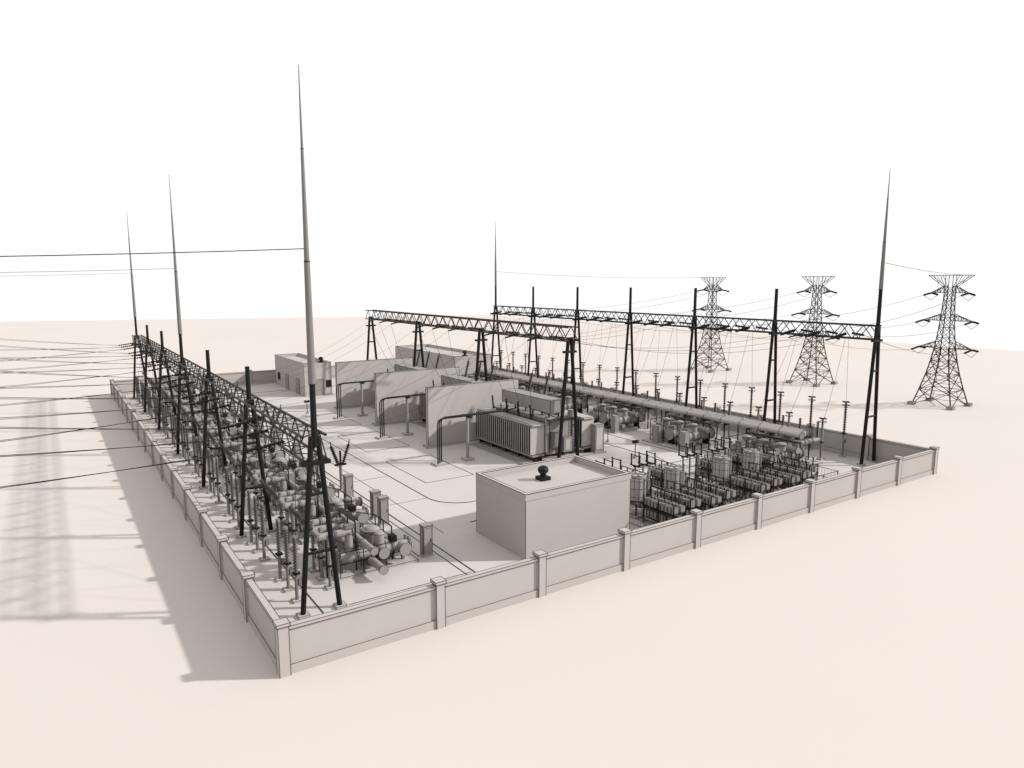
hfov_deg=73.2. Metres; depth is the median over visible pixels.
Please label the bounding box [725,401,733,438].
post insulator
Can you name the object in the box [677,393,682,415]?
post insulator
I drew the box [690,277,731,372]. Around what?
transmission tower
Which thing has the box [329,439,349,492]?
disconnector switch
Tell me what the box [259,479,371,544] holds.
gas insulated switchgear
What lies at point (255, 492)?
post insulator
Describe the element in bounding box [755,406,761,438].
post insulator
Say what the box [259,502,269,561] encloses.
surge arrester
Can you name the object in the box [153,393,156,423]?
surge arrester
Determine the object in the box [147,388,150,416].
surge arrester
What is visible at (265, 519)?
post insulator
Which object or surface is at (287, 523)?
post insulator
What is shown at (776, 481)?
capacitor bank
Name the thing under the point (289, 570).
surge arrester
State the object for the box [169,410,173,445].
surge arrester
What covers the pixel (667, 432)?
gas insulated switchgear
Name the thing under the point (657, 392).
post insulator
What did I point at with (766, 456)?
capacitor bank
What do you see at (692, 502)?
capacitor bank
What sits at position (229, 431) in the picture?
gas insulated switchgear
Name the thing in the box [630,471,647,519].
shunt reactor
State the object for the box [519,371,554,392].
gas insulated switchgear
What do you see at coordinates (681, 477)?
post insulator
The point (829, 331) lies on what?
overhead power line
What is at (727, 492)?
capacitor bank
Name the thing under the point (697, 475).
post insulator
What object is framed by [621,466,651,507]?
capacitor bank
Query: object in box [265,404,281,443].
disconnector switch
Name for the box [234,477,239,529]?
surge arrester
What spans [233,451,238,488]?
post insulator
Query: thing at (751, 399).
surge arrester
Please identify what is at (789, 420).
post insulator
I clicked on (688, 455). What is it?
disconnector switch
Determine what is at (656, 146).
sky
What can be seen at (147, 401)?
surge arrester
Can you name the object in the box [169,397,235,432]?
gas insulated switchgear
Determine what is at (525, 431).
power transformer
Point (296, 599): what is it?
surge arrester
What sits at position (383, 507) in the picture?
control cabinet
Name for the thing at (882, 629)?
ground
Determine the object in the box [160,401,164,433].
surge arrester
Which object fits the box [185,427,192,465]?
surge arrester
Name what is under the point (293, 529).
post insulator
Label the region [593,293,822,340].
overhead power line
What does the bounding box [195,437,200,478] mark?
surge arrester
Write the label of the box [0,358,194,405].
overhead power line
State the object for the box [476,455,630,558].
control building
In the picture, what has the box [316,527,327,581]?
post insulator
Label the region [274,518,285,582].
surge arrester
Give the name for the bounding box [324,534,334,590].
post insulator
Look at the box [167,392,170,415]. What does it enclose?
post insulator
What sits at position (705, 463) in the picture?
capacitor bank
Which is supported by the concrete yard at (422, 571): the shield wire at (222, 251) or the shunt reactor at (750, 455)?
the shunt reactor at (750, 455)
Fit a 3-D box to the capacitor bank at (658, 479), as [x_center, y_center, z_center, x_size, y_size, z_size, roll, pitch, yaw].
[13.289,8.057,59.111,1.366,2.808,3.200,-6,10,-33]
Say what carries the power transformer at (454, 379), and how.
on the concrete yard at (422, 571)
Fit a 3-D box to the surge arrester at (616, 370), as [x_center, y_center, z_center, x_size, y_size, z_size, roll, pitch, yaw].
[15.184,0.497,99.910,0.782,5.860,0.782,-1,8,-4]
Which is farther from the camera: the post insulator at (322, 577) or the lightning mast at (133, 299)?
the lightning mast at (133, 299)
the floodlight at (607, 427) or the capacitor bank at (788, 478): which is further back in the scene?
the floodlight at (607, 427)
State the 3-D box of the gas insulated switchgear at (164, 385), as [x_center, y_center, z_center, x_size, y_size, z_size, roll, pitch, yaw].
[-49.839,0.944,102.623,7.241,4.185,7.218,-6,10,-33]
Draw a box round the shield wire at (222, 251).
[0,248,959,277]
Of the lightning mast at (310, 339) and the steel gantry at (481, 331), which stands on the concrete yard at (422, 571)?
the steel gantry at (481, 331)
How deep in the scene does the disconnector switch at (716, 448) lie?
64.91 m
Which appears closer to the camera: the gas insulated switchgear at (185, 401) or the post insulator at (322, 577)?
the post insulator at (322, 577)
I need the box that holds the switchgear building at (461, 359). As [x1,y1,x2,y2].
[395,344,490,376]
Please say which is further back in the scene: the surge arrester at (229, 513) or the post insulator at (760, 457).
the post insulator at (760, 457)
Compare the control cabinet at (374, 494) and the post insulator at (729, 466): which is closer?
the control cabinet at (374, 494)
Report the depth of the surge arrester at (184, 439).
69.58 m
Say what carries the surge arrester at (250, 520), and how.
on the concrete yard at (422, 571)
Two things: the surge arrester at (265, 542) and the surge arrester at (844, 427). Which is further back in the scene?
the surge arrester at (844, 427)
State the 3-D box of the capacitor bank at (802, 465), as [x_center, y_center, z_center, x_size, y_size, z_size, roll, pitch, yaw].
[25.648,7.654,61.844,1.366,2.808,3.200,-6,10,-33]
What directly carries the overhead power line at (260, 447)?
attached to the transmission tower
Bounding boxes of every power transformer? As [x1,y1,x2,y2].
[368,351,439,408]
[411,360,494,427]
[469,369,605,464]
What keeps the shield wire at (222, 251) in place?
attached to the transmission tower at (938, 361)
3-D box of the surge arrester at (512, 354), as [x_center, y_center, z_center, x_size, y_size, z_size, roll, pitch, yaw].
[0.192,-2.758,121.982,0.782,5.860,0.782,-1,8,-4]
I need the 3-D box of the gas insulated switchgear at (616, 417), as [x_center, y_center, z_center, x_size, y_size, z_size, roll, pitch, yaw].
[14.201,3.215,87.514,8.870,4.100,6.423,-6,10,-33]
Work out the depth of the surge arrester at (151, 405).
91.56 m
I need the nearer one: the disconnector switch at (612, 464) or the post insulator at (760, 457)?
the disconnector switch at (612, 464)
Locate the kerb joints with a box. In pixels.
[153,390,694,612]
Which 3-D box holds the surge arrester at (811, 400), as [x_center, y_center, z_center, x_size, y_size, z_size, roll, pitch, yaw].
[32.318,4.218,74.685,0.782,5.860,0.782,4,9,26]
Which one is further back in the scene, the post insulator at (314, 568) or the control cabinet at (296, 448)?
the control cabinet at (296, 448)
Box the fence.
[628,448,838,526]
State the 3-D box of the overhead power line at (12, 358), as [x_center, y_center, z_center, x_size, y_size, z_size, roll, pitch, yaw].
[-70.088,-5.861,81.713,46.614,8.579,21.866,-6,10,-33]
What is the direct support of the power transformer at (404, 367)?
on the concrete yard at (422, 571)
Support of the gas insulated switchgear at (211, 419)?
on the concrete yard at (422, 571)
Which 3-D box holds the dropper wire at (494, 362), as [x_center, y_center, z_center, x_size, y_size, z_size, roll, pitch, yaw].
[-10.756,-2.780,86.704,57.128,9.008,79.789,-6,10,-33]
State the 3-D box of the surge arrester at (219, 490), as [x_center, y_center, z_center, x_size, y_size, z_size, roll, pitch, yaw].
[-24.148,7.878,56.588,0.574,3.900,0.574,-6,10,-33]
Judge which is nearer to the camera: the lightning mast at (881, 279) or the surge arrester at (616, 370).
the lightning mast at (881, 279)
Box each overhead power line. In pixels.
[0,339,153,370]
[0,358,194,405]
[0,392,284,487]
[507,292,714,332]
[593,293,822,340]
[716,295,964,354]
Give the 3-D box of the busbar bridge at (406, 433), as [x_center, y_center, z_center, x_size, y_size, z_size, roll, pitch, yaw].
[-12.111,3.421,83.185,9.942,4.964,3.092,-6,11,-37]
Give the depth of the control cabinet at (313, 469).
64.44 m
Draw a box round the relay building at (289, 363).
[275,353,331,396]
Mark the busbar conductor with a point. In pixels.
(748, 327)
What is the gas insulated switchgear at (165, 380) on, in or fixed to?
on the concrete yard at (422, 571)
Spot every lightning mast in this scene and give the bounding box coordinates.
[127,218,136,316]
[169,179,181,333]
[298,65,315,384]
[495,222,496,285]
[878,173,889,289]
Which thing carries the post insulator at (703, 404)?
on the concrete yard at (422, 571)
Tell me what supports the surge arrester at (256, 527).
on the concrete yard at (422, 571)
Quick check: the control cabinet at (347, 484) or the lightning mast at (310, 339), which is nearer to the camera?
the lightning mast at (310, 339)
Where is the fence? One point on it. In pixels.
(824, 474)
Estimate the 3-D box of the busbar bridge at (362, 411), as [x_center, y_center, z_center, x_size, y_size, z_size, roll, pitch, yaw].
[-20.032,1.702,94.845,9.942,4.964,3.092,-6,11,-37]
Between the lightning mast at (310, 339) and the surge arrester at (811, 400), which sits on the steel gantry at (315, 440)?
the lightning mast at (310, 339)
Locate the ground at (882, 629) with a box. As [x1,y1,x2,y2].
[0,315,1023,767]
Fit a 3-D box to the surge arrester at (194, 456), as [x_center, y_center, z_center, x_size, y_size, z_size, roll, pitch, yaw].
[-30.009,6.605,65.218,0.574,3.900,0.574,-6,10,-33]
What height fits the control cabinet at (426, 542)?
2.188 m
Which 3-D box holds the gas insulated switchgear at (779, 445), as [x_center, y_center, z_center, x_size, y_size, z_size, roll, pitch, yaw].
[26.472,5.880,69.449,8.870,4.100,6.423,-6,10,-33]
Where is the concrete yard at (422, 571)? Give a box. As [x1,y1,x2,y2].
[125,378,878,621]
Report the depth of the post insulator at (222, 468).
65.42 m
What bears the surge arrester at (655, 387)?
on the concrete yard at (422, 571)
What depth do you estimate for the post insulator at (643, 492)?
52.27 m
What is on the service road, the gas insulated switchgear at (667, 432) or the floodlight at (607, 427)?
the floodlight at (607, 427)
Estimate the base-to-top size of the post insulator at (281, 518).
3.300 m
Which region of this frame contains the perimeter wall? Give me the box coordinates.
[109,365,939,677]
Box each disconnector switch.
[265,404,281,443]
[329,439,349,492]
[595,457,621,468]
[630,450,655,477]
[678,442,702,480]
[707,436,730,458]
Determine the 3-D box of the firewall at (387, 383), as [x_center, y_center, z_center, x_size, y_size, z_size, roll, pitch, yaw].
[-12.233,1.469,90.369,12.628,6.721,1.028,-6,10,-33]
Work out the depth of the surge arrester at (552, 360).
112.24 m
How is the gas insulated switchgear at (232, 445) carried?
on the concrete yard at (422, 571)
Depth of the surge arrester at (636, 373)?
96.42 m
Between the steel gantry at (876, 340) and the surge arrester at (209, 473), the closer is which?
the surge arrester at (209, 473)
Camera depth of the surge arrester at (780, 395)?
77.59 m
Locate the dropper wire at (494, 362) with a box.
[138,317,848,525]
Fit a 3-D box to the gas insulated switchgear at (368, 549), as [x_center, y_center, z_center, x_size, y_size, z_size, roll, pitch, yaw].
[-10.184,9.554,44.241,7.241,4.185,7.218,-6,10,-33]
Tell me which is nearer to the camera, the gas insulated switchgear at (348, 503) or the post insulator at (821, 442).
the gas insulated switchgear at (348, 503)
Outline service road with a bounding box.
[216,383,702,571]
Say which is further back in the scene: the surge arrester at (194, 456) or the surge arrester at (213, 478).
the surge arrester at (194, 456)
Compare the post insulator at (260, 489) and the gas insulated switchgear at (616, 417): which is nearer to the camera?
the post insulator at (260, 489)
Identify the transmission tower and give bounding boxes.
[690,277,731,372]
[785,276,839,386]
[907,275,978,409]
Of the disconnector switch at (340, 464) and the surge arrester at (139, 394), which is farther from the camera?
the surge arrester at (139, 394)
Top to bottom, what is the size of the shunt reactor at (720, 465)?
3.308 m
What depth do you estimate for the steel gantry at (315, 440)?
48.65 m
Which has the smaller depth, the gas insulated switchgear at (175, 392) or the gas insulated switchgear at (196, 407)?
the gas insulated switchgear at (196, 407)
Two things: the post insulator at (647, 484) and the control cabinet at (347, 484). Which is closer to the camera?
the post insulator at (647, 484)
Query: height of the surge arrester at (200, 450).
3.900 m
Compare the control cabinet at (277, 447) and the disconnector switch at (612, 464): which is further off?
the control cabinet at (277, 447)
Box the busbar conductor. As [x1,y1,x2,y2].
[219,311,846,435]
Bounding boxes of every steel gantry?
[131,317,346,619]
[365,310,578,457]
[491,286,882,465]
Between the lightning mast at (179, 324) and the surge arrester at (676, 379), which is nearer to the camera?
the lightning mast at (179, 324)
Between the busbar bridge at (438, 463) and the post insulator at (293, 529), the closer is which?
the post insulator at (293, 529)
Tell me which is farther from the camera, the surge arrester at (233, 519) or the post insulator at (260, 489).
the post insulator at (260, 489)
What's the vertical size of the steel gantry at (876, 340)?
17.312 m
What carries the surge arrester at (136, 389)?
on the concrete yard at (422, 571)
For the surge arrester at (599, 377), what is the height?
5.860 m
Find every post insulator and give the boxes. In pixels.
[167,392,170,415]
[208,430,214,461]
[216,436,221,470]
[219,449,224,474]
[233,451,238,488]
[237,455,240,492]
[252,469,259,510]
[257,474,264,515]
[263,481,270,521]
[278,492,285,537]
[283,497,291,543]
[289,503,299,551]
[308,520,318,572]
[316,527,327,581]
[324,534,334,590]
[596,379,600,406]
[638,478,648,521]
[646,471,649,505]
[653,389,659,421]
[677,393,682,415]
[679,471,682,491]
[682,463,684,487]
[694,454,700,482]
[701,397,706,426]
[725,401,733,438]
[726,460,733,498]
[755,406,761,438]
[758,453,761,471]
[785,411,792,444]
[816,417,826,459]
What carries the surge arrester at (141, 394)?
on the concrete yard at (422, 571)
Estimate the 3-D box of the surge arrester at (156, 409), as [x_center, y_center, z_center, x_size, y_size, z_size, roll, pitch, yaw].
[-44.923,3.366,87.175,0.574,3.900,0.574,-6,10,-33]
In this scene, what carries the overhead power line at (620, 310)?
attached to the transmission tower at (706, 288)
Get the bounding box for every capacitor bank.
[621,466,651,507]
[642,486,685,522]
[650,459,685,489]
[660,480,702,515]
[680,477,722,510]
[694,450,731,480]
[695,472,736,505]
[724,444,745,473]
[729,466,770,499]
[743,442,778,469]
[743,461,783,492]
[760,459,800,488]
[772,455,811,484]
[779,451,818,479]
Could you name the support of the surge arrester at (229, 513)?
on the concrete yard at (422, 571)
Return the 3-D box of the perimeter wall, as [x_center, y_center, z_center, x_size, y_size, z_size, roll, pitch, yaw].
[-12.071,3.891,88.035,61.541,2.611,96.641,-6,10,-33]
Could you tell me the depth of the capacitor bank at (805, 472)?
59.58 m
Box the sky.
[0,0,1023,350]
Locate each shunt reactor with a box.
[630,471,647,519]
[663,463,682,490]
[710,454,729,483]
[740,448,759,475]
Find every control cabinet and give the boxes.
[272,429,280,449]
[292,442,300,457]
[312,455,317,476]
[315,457,324,480]
[342,473,353,496]
[369,489,380,519]
[376,495,389,526]
[419,522,433,557]
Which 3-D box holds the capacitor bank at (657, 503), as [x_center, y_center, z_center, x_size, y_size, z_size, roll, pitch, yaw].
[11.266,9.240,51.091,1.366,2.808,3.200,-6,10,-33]
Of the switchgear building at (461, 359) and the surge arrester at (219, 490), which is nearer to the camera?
the surge arrester at (219, 490)
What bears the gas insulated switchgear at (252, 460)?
on the concrete yard at (422, 571)
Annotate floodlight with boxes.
[605,425,610,442]
[632,440,638,458]
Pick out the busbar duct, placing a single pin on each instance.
(783, 430)
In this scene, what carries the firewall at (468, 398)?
on the concrete yard at (422, 571)
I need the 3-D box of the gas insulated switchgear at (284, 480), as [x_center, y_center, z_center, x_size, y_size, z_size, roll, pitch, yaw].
[-18.115,7.832,55.917,7.241,4.185,7.218,-6,10,-33]
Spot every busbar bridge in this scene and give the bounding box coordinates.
[333,380,373,419]
[375,393,424,439]
[431,403,516,466]
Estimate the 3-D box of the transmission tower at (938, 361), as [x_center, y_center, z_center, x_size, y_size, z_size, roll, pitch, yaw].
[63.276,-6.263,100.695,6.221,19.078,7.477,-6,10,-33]
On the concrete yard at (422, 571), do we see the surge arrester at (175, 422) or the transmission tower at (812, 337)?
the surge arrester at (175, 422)
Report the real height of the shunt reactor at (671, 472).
3.308 m
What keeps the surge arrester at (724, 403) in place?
on the concrete yard at (422, 571)
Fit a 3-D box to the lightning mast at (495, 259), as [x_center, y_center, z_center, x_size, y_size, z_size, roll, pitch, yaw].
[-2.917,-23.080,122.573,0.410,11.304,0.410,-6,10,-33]
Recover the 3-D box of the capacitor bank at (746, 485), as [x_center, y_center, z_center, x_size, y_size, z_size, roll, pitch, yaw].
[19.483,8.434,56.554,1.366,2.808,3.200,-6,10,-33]
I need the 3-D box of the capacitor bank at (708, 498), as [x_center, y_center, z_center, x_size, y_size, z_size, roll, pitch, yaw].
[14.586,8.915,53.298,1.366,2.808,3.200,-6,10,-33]
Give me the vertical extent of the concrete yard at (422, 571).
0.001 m
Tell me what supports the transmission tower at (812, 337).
on the ground at (882, 629)
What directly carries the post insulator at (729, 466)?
on the concrete yard at (422, 571)
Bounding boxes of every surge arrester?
[135,375,137,400]
[137,378,141,403]
[140,381,142,406]
[146,387,149,414]
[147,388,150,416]
[149,390,153,418]
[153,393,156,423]
[154,395,157,425]
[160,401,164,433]
[162,403,166,436]
[164,406,170,438]
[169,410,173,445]
[172,413,175,448]
[174,416,180,451]
[180,421,184,458]
[182,424,187,462]
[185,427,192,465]
[192,433,197,474]
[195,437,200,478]
[198,440,206,482]
[207,448,212,493]
[211,452,216,498]
[215,457,223,503]
[224,466,231,516]
[229,471,236,522]
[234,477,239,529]
[246,489,255,545]
[252,495,261,553]
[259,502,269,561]
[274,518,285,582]
[282,526,294,592]
[291,535,301,603]
[511,352,514,368]
[550,358,554,392]
[597,365,601,402]
[615,367,619,390]
[632,370,638,411]
[652,373,658,415]
[673,376,679,420]
[698,379,702,425]
[720,383,727,430]
[748,387,754,436]
[774,391,783,441]
[805,396,815,449]
[838,401,849,457]
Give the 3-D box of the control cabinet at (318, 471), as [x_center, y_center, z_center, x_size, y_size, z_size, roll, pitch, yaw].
[-17.574,7.758,63.265,0.760,2.188,0.577,-6,10,-33]
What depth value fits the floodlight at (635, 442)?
71.09 m
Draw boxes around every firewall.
[334,357,412,408]
[372,366,458,425]
[423,378,518,448]
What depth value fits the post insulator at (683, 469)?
56.52 m
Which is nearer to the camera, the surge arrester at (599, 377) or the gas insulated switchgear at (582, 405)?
the gas insulated switchgear at (582, 405)
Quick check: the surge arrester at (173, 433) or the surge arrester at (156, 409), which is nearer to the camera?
the surge arrester at (173, 433)
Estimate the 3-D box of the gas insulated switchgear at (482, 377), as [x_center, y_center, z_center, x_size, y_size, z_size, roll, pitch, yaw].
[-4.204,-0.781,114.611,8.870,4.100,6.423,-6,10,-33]
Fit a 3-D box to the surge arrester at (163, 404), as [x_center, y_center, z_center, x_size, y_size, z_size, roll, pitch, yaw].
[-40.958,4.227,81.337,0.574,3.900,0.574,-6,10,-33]
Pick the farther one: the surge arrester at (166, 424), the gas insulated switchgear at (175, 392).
the gas insulated switchgear at (175, 392)
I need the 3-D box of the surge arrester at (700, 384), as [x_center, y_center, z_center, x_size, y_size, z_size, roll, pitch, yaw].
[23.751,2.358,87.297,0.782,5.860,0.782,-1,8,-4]
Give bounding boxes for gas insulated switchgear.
[142,372,195,399]
[148,377,202,405]
[154,383,212,413]
[161,390,223,422]
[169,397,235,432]
[180,407,249,443]
[190,415,269,455]
[207,430,285,473]
[219,441,313,492]
[236,458,335,515]
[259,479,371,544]
[288,505,418,580]
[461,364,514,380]
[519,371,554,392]
[543,379,602,414]
[588,389,659,433]
[642,400,732,451]
[729,415,822,464]
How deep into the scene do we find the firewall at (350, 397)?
100.36 m
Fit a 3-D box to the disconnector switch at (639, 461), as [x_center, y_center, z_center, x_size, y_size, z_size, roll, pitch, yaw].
[11.317,7.652,59.660,2.200,3.450,1.200,-6,10,-33]
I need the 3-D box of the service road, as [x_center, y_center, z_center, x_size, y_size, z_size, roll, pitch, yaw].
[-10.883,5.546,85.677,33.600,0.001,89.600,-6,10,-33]
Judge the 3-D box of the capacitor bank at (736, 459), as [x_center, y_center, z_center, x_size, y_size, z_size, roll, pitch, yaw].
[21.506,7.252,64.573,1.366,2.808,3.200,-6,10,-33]
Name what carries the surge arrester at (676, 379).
on the concrete yard at (422, 571)
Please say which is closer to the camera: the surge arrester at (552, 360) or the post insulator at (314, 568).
the post insulator at (314, 568)
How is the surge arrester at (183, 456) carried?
on the concrete yard at (422, 571)
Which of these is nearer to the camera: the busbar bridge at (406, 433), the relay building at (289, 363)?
the busbar bridge at (406, 433)
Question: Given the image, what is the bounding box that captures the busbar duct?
[480,368,810,459]

